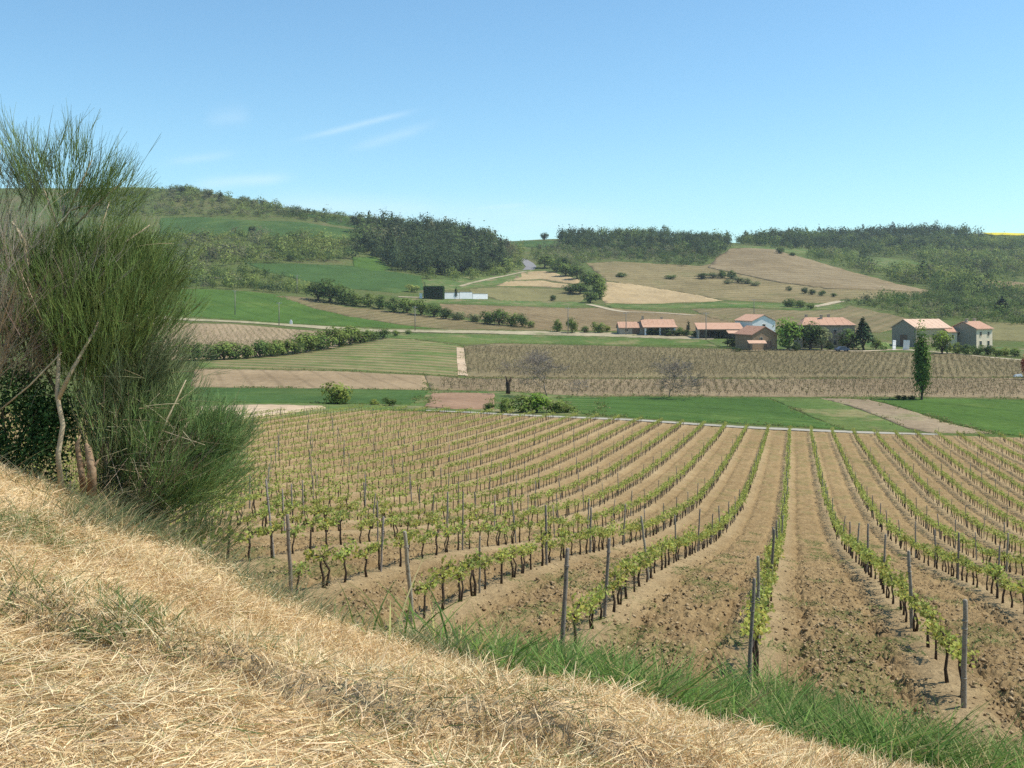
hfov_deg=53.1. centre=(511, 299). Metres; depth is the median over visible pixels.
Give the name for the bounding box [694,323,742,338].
long shed
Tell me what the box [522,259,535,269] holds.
asphalt road
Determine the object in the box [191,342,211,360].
hedge bush
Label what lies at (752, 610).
vineyard post
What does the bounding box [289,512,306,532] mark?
grapevine
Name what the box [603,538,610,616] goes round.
vineyard post
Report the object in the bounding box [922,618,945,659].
grapevine
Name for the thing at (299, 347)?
hedge bush
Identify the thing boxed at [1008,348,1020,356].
garden bush
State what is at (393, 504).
grapevine
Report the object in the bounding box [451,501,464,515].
grapevine
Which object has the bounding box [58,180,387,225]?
ridge scrub
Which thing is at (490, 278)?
dirt track
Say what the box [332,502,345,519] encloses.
grapevine
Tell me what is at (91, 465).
dead stump
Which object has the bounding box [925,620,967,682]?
grapevine
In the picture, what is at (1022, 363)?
red tree
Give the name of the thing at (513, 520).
vineyard post
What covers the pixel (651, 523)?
grapevine
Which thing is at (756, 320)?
white barn
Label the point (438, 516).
grapevine
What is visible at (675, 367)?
bare tree
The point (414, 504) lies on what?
grapevine
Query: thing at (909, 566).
vineyard post
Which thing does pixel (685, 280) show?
hill vineyard
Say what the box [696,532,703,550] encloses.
grapevine
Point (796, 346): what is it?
garden bush
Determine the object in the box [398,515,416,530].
grapevine
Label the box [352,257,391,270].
meadow
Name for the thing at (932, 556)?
grapevine
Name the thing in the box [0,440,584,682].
rough grass
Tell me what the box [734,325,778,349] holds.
brown barn
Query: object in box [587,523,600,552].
grapevine
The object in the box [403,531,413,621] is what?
vineyard post
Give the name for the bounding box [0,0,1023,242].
sky
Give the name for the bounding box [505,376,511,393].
pollard stump
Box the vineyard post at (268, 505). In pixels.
[265,479,274,557]
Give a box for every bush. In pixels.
[0,345,99,482]
[178,344,193,359]
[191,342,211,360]
[202,343,221,359]
[209,341,240,359]
[224,342,251,358]
[240,344,256,357]
[251,339,271,356]
[259,339,285,355]
[270,339,298,354]
[284,340,306,353]
[289,332,319,351]
[305,282,326,299]
[307,335,329,349]
[313,326,341,347]
[315,277,342,301]
[319,381,353,403]
[332,331,350,346]
[334,286,355,303]
[338,325,362,344]
[347,293,364,305]
[352,328,372,342]
[360,293,378,306]
[365,330,379,340]
[369,399,379,404]
[373,295,388,308]
[377,328,390,338]
[381,397,396,405]
[385,297,402,311]
[397,298,414,312]
[404,284,419,291]
[410,300,430,314]
[425,303,441,316]
[439,308,453,318]
[450,312,466,319]
[466,314,481,321]
[480,310,493,323]
[489,308,507,324]
[502,312,518,325]
[514,313,528,326]
[526,321,534,326]
[551,319,562,331]
[566,317,578,332]
[580,326,588,332]
[590,321,605,332]
[603,325,610,331]
[615,272,626,276]
[664,275,675,278]
[694,273,708,278]
[708,272,719,277]
[717,270,726,277]
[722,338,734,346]
[724,279,733,283]
[725,270,736,278]
[731,276,742,282]
[741,278,752,283]
[749,281,759,285]
[782,299,795,306]
[792,342,800,350]
[793,300,805,307]
[801,287,808,293]
[806,303,816,308]
[824,342,834,349]
[835,328,858,348]
[870,337,881,349]
[879,342,889,349]
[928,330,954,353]
[948,342,963,353]
[960,344,974,354]
[970,344,984,354]
[982,345,993,354]
[989,347,1002,356]
[1001,348,1009,355]
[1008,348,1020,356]
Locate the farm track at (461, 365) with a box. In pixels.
[457,347,467,375]
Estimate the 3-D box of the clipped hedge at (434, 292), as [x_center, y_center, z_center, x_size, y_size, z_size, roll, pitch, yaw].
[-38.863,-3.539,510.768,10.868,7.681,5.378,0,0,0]
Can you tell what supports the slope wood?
on the terrain at (598, 301)
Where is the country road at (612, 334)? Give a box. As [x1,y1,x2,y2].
[137,315,715,338]
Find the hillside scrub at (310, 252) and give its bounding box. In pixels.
[75,223,365,269]
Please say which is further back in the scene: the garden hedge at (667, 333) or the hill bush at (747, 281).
the hill bush at (747, 281)
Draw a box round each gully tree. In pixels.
[535,255,554,267]
[547,260,564,271]
[555,257,568,262]
[556,263,572,275]
[562,283,574,292]
[568,265,584,278]
[571,283,588,293]
[577,270,593,282]
[583,291,598,302]
[584,273,604,287]
[592,281,606,298]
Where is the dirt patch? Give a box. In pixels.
[977,280,1023,288]
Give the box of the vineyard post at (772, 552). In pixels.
[770,529,775,571]
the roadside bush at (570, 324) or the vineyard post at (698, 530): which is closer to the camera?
the vineyard post at (698, 530)
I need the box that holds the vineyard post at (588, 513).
[587,498,589,530]
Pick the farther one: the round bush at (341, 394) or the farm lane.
the farm lane
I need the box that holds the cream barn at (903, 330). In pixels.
[890,319,951,346]
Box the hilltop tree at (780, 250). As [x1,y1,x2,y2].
[776,246,784,253]
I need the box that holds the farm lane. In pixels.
[777,349,1022,359]
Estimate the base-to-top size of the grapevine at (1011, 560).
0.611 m
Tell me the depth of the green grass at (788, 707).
6.96 m
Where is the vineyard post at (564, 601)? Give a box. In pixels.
[560,548,569,646]
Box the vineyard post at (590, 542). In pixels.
[589,507,591,552]
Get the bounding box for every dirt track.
[459,271,526,285]
[586,304,689,314]
[814,301,843,306]
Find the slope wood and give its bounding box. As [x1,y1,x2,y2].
[806,231,1023,295]
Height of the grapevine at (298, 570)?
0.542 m
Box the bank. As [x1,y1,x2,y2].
[0,473,940,767]
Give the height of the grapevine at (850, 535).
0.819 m
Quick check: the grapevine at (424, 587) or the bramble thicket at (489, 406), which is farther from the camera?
the bramble thicket at (489, 406)
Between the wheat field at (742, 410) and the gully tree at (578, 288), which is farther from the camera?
the gully tree at (578, 288)
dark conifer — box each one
[918,260,930,278]
[992,295,1009,315]
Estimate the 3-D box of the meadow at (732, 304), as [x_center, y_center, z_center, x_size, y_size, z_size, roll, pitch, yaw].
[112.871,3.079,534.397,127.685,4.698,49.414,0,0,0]
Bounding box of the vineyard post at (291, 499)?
[291,484,293,522]
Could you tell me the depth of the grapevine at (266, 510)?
28.90 m
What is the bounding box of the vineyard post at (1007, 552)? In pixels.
[1005,533,1008,571]
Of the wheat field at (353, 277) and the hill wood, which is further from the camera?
the hill wood
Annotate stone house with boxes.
[951,318,993,347]
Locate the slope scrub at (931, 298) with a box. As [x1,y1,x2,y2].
[840,285,1023,324]
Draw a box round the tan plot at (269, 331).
[145,323,363,359]
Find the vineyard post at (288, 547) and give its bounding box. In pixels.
[286,514,292,595]
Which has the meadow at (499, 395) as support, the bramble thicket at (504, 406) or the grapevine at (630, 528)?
the bramble thicket at (504, 406)
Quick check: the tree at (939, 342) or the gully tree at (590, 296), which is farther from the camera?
the gully tree at (590, 296)
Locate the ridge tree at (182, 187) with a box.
[177,185,185,191]
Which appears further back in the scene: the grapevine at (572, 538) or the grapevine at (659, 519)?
the grapevine at (659, 519)
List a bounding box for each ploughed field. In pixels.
[278,296,556,330]
[440,304,733,330]
[692,306,905,332]
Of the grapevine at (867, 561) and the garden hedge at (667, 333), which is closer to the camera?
the grapevine at (867, 561)
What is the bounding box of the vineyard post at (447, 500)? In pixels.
[446,492,448,530]
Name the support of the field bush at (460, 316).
on the ploughed field at (411, 319)
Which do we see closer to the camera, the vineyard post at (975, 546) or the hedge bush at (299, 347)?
the vineyard post at (975, 546)
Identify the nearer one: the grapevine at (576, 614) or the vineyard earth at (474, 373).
the grapevine at (576, 614)
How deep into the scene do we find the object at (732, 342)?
322.93 m
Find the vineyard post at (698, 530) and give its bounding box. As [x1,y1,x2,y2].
[697,509,700,551]
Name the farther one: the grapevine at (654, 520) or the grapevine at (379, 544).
the grapevine at (654, 520)
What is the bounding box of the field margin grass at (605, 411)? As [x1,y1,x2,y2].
[172,295,1023,433]
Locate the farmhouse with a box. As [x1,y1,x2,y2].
[794,314,855,347]
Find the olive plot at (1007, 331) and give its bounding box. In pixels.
[985,322,1023,341]
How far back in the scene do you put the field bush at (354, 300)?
451.55 m
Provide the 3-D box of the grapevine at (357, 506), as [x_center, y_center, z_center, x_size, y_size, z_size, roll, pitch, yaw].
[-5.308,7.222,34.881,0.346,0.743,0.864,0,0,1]
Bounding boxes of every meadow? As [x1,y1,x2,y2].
[159,217,354,239]
[186,387,599,421]
[307,214,361,227]
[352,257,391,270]
[384,333,728,347]
[396,298,597,306]
[423,268,534,289]
[511,241,578,247]
[605,301,844,309]
[704,338,1023,357]
[729,246,819,253]
[770,398,909,430]
[853,258,919,270]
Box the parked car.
[834,346,849,351]
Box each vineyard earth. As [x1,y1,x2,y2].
[425,375,1023,398]
[464,343,1023,377]
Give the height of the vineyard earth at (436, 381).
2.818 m
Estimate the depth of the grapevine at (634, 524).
33.91 m
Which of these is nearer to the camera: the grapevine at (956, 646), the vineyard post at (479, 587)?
the grapevine at (956, 646)
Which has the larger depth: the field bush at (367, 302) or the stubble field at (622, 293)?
the stubble field at (622, 293)
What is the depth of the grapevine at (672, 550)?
24.62 m
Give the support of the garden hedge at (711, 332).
on the terrain at (598, 301)
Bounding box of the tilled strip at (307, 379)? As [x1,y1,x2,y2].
[191,369,427,389]
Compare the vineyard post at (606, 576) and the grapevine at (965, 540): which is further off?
the grapevine at (965, 540)
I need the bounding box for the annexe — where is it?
[944,327,958,345]
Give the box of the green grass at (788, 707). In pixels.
[334,558,1023,767]
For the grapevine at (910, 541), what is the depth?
37.50 m
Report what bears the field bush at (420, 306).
on the ploughed field at (411, 319)
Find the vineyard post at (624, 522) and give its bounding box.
[623,504,625,544]
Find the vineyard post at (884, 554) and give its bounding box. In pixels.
[883,534,886,562]
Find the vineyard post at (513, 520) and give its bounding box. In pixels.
[512,500,516,542]
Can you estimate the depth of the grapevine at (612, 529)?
29.93 m
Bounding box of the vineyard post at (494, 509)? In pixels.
[494,495,495,530]
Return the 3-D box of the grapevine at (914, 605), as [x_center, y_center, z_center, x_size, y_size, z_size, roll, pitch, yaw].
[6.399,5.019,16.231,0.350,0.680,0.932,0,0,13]
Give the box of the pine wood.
[345,209,517,275]
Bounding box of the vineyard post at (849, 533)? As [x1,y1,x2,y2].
[849,522,850,553]
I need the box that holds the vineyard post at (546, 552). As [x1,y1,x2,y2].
[544,505,547,564]
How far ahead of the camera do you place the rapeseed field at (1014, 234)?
1252.22 m
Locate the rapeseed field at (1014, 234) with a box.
[984,233,1023,235]
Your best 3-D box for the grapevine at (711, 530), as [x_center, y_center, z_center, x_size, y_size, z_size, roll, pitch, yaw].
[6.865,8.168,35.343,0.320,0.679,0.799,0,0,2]
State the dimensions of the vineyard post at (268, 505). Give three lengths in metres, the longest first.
1.884 x 0.050 x 0.049 m
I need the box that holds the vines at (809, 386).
[439,375,1023,396]
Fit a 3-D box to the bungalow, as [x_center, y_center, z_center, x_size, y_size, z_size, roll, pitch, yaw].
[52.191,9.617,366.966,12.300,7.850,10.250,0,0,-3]
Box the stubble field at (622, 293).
[602,282,721,303]
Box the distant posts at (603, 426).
[14,404,1023,531]
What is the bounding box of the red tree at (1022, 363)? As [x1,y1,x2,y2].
[1020,354,1023,374]
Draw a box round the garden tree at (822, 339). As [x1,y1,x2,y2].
[812,327,831,349]
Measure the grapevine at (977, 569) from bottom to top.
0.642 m
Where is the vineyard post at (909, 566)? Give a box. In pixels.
[907,550,912,628]
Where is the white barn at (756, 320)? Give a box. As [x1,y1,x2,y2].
[733,314,776,331]
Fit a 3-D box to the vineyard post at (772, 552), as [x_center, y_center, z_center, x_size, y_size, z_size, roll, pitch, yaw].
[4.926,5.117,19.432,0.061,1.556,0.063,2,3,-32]
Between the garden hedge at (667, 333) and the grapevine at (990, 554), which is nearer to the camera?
the grapevine at (990, 554)
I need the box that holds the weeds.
[181,500,1023,745]
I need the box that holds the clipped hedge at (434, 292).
[423,285,444,299]
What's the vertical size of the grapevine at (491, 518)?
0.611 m
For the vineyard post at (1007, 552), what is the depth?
32.14 m
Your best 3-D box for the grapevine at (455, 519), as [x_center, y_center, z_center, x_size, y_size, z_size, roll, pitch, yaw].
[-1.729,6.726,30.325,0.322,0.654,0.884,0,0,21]
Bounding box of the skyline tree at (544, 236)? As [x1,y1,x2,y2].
[541,232,548,239]
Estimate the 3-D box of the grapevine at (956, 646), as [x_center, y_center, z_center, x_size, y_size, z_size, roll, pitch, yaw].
[5.251,4.320,11.946,0.361,0.740,0.933,0,0,12]
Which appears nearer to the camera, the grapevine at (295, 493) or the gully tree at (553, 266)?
the grapevine at (295, 493)
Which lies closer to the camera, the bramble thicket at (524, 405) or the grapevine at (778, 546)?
the grapevine at (778, 546)
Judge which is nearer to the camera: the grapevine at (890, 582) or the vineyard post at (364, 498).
the grapevine at (890, 582)
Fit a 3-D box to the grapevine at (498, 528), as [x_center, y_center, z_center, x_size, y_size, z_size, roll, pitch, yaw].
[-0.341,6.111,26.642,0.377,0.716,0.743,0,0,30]
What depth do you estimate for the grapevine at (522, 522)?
28.84 m
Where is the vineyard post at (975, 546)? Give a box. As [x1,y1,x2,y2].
[975,532,976,560]
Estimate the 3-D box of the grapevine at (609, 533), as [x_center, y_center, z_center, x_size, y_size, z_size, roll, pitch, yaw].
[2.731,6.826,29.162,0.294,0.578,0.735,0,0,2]
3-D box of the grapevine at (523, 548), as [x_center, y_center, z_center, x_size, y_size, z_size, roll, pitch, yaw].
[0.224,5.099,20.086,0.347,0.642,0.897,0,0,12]
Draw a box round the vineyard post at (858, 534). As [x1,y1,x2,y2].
[855,523,859,556]
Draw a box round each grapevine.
[229,503,245,525]
[232,525,266,561]
[237,512,258,535]
[244,491,261,513]
[250,505,274,534]
[256,519,285,557]
[257,503,273,523]
[259,497,272,515]
[261,488,276,504]
[270,495,285,512]
[272,499,290,518]
[273,507,291,533]
[279,489,292,499]
[281,524,305,553]
[284,561,311,592]
[285,501,299,522]
[289,491,300,504]
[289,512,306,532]
[297,513,323,549]
[298,496,310,513]
[298,504,311,521]
[303,544,340,587]
[304,505,326,531]
[309,498,322,504]
[309,502,321,519]
[316,504,334,531]
[316,516,339,544]
[321,493,336,506]
[327,507,350,530]
[327,510,356,544]
[329,533,359,582]
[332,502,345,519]
[334,494,344,509]
[338,491,352,509]
[344,501,356,519]
[350,540,380,576]
[351,520,369,543]
[352,500,361,519]
[352,507,366,520]
[359,515,381,541]
[362,502,373,518]
[366,510,378,528]
[366,536,394,569]
[368,498,381,516]
[374,519,390,534]
[378,499,390,517]
[378,506,388,527]
[385,515,402,536]
[386,502,395,514]
[386,510,397,526]
[386,530,410,566]
[394,526,422,562]
[395,503,405,512]
[397,511,405,526]
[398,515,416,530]
[402,510,416,523]
[404,500,413,514]
[410,500,417,512]
[410,519,424,536]
[412,508,424,525]
[412,575,440,618]
[413,532,433,558]
[421,555,458,609]
[422,515,436,535]
[423,510,434,516]
[423,518,449,554]
[431,511,442,536]
[436,503,450,523]
[439,525,456,552]
[445,515,461,534]
[447,561,473,601]
[449,521,466,550]
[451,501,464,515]
[457,502,468,509]
[460,548,485,595]
[461,526,473,548]
[464,509,477,532]
[465,502,477,510]
[470,520,489,547]
[471,512,486,532]
[475,552,493,588]
[481,511,493,527]
[482,523,495,546]
[487,515,495,530]
[488,544,513,583]
[491,519,507,545]
[492,514,500,526]
[499,512,511,522]
[501,527,511,544]
[502,544,521,577]
[505,510,512,527]
[508,520,520,543]
[511,509,520,521]
[516,511,528,526]
[516,517,526,542]
[517,542,531,573]
[523,508,533,523]
[523,520,536,541]
[524,542,541,569]
[526,505,539,523]
[527,525,552,565]
[531,506,542,522]
[535,518,547,537]
[543,539,558,562]
[547,515,557,535]
[552,592,589,646]
[554,515,564,536]
[555,526,572,557]
[555,537,570,560]
[564,521,573,533]
[565,531,578,555]
[568,517,575,533]
[570,527,586,554]
[572,512,583,531]
[579,517,586,529]
[582,527,595,552]
[582,592,603,628]
[585,580,611,619]
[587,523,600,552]
[594,526,608,550]
[596,527,608,549]
[599,563,626,611]
[604,531,612,547]
[606,518,620,546]
[612,567,628,604]
[616,554,639,598]
[618,526,626,544]
[619,518,630,543]
[627,519,636,541]
[627,523,637,542]
[627,562,643,591]
[631,548,651,586]
[633,524,641,540]
[635,518,645,539]
[639,542,658,577]
[641,557,653,581]
[643,520,652,537]
[647,520,653,536]
[649,517,657,535]
[650,547,662,572]
[651,518,660,533]
[652,538,668,569]
[656,535,676,564]
[656,537,673,567]
[669,539,678,562]
[670,534,686,561]
[677,535,685,559]
[681,531,692,556]
[681,535,691,558]
[683,531,696,555]
[684,525,696,553]
[693,533,702,552]
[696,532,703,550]
[702,528,712,546]
[704,522,714,542]
[708,527,715,544]
[711,518,722,540]
[712,527,719,542]
[739,611,770,675]
[740,598,780,651]
[742,590,774,641]
[750,582,771,620]
[755,560,772,576]
[756,576,773,615]
[759,545,779,560]
[760,553,779,570]
[760,568,776,606]
[763,545,780,576]
[764,572,778,600]
[767,542,784,552]
[844,535,856,553]
[846,532,855,539]
[847,539,855,558]
[849,539,861,564]
[852,541,859,562]
[853,544,866,554]
[856,541,866,567]
[858,552,868,573]
[861,549,877,574]
[862,548,878,577]
[867,555,878,578]
[874,553,896,589]
[874,563,890,593]
[878,570,894,597]
[880,567,896,603]
[891,570,914,609]
[893,577,908,614]
[895,582,908,621]
[901,532,908,551]
[901,591,928,631]
[907,537,914,554]
[912,542,918,557]
[914,598,944,647]
[915,540,930,562]
[915,542,922,559]
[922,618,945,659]
[923,548,931,565]
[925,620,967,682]
[926,547,936,567]
[930,543,947,568]
[936,549,950,572]
[942,550,950,573]
[944,551,955,576]
[944,632,979,697]
[947,551,960,577]
[953,553,968,580]
[959,557,977,582]
[961,537,971,554]
[967,562,978,584]
[967,562,982,587]
[968,537,977,557]
[976,543,985,562]
[980,559,1007,598]
[980,563,990,590]
[982,564,1007,593]
[983,547,993,564]
[990,550,997,565]
[995,577,1013,603]
[996,548,1013,570]
[1001,575,1020,607]
[1002,552,1013,572]
[1007,577,1023,613]
[1009,555,1020,574]
[1014,551,1023,575]
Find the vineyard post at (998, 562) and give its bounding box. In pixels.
[997,546,999,585]
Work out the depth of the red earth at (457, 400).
142.85 m
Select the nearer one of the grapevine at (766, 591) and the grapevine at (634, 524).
the grapevine at (766, 591)
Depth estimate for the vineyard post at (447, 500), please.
29.81 m
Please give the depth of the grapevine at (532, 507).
39.56 m
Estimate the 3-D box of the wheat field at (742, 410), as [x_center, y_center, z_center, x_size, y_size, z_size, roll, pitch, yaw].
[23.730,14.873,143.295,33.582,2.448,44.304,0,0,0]
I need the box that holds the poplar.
[911,318,932,399]
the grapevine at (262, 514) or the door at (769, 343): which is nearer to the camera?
the grapevine at (262, 514)
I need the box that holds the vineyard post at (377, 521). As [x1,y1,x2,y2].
[377,501,378,540]
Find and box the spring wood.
[421,239,528,279]
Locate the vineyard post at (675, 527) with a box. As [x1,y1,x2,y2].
[674,515,675,551]
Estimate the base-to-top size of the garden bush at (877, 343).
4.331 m
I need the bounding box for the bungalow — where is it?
[640,316,677,334]
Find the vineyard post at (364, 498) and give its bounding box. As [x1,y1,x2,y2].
[363,482,366,517]
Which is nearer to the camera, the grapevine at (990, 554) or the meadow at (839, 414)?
the grapevine at (990, 554)
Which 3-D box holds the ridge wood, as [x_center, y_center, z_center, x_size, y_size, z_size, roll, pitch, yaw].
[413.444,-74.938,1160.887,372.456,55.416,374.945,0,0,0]
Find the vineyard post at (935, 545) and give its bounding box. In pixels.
[934,529,936,567]
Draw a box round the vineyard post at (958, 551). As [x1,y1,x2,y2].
[957,533,959,579]
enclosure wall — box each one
[444,292,458,298]
[459,292,471,298]
[472,293,487,298]
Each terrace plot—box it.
[470,287,585,301]
[496,280,569,287]
[513,271,578,284]
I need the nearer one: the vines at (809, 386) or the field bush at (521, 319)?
the vines at (809, 386)
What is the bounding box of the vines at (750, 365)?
[463,345,1023,375]
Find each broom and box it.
[0,94,212,491]
[35,314,277,555]
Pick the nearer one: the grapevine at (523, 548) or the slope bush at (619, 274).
the grapevine at (523, 548)
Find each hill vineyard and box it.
[587,261,921,302]
[708,248,929,291]
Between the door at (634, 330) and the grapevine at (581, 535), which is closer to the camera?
the grapevine at (581, 535)
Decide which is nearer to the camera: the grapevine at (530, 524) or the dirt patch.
the grapevine at (530, 524)
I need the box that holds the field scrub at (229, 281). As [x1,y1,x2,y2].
[155,257,312,293]
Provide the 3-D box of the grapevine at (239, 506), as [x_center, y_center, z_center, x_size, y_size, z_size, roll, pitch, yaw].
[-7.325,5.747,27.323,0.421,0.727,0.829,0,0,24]
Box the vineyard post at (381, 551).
[380,516,384,571]
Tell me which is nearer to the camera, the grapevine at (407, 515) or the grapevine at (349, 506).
the grapevine at (407, 515)
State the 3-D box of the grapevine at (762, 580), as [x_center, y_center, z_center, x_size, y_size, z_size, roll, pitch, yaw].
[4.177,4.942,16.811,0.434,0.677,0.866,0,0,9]
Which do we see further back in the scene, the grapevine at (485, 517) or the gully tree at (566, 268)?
the gully tree at (566, 268)
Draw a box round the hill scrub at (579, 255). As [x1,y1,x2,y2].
[529,240,721,265]
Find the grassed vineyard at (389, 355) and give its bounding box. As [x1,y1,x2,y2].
[196,338,460,376]
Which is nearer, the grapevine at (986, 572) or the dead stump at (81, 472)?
the dead stump at (81, 472)
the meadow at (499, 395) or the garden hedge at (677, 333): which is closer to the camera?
the meadow at (499, 395)
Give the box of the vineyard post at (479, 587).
[478,536,480,592]
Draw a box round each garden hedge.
[644,329,654,334]
[653,329,663,334]
[661,329,672,335]
[673,330,681,335]
[681,329,690,335]
[705,331,715,336]
[713,331,725,337]
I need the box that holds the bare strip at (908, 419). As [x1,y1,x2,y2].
[820,398,991,433]
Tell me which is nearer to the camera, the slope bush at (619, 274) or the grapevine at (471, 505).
the grapevine at (471, 505)
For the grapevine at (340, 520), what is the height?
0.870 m
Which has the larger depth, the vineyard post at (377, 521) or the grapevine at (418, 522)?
the grapevine at (418, 522)
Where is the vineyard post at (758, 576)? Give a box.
[756,556,759,644]
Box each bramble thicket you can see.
[482,402,494,411]
[495,398,516,412]
[508,394,533,412]
[525,392,551,412]
[542,399,566,412]
[557,404,577,412]
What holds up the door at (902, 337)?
in the cream barn at (903, 330)
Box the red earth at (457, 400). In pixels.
[424,392,494,408]
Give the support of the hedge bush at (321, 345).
on the terrain at (598, 301)
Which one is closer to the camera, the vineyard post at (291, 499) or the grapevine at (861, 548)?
the grapevine at (861, 548)
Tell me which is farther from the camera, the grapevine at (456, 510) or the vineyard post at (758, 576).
the grapevine at (456, 510)
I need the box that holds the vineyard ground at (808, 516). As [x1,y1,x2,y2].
[0,410,1023,760]
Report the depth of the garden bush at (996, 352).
290.67 m
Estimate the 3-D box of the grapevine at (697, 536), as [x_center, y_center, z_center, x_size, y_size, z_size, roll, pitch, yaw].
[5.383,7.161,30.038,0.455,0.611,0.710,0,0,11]
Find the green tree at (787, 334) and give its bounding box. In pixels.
[772,317,803,349]
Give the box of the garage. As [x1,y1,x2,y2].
[616,322,642,333]
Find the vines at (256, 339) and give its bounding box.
[151,325,347,352]
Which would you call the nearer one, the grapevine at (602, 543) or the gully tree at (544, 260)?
the grapevine at (602, 543)
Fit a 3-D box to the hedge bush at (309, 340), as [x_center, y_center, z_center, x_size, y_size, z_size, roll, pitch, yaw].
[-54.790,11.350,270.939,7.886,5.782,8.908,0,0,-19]
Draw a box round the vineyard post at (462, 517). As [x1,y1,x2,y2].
[462,491,463,549]
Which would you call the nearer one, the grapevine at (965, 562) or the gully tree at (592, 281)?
the grapevine at (965, 562)
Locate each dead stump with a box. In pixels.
[75,436,86,492]
[85,443,98,495]
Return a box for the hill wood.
[556,224,733,255]
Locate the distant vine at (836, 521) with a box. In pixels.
[0,404,1023,585]
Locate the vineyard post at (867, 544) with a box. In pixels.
[866,524,868,572]
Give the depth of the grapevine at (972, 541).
38.51 m
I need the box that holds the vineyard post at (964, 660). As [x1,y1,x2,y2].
[961,599,967,707]
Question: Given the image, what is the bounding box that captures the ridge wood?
[734,219,988,250]
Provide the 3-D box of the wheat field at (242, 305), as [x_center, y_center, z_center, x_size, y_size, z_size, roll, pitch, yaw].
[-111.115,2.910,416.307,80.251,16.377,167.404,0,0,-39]
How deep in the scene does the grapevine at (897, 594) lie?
17.97 m
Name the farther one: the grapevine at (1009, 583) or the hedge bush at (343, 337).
the hedge bush at (343, 337)
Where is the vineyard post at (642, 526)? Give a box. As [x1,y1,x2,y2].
[640,516,649,579]
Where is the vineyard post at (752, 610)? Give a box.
[746,578,755,691]
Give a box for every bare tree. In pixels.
[494,348,569,395]
[649,357,707,396]
[828,328,848,339]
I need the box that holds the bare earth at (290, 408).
[194,404,324,417]
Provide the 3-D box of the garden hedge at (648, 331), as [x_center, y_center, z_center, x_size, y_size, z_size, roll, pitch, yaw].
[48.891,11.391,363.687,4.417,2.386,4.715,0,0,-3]
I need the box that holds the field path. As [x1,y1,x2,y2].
[426,410,936,434]
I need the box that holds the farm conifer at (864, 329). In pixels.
[852,316,874,349]
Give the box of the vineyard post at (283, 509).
[282,489,285,530]
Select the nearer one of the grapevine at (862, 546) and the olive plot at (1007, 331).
the grapevine at (862, 546)
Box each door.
[632,328,639,333]
[767,341,771,349]
[892,340,895,349]
[900,335,906,345]
[903,340,909,349]
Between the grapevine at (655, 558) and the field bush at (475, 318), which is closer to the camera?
the grapevine at (655, 558)
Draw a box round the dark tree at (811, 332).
[797,321,825,348]
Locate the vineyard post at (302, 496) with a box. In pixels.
[302,480,303,513]
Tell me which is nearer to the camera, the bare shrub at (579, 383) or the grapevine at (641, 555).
the grapevine at (641, 555)
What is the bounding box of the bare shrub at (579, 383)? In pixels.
[566,379,588,393]
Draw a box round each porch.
[726,330,738,346]
[747,340,766,350]
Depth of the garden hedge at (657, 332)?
362.81 m
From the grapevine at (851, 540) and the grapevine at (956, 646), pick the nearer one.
the grapevine at (956, 646)
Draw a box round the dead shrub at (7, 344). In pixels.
[0,110,141,409]
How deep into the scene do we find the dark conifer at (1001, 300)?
502.50 m
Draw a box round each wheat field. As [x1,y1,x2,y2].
[144,289,434,328]
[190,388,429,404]
[247,263,422,292]
[557,397,839,428]
[870,398,1023,435]
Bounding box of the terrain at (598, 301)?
[0,187,1023,437]
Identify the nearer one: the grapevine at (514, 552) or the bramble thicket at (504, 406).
the grapevine at (514, 552)
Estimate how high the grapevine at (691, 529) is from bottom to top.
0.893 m
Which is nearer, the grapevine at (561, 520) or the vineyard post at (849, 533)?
the grapevine at (561, 520)
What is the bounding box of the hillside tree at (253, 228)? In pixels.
[248,226,256,232]
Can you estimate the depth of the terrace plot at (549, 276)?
695.68 m
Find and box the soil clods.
[166,513,1023,766]
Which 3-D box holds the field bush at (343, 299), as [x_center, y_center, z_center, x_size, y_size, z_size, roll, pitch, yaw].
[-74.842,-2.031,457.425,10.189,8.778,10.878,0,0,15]
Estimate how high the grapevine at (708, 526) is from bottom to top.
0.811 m
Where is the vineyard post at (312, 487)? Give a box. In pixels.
[312,475,313,498]
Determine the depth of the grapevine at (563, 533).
23.73 m
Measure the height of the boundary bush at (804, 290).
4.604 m
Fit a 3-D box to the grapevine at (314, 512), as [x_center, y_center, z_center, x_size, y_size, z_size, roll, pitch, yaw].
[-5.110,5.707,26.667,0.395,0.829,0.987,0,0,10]
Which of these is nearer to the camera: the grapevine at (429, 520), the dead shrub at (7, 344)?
the dead shrub at (7, 344)

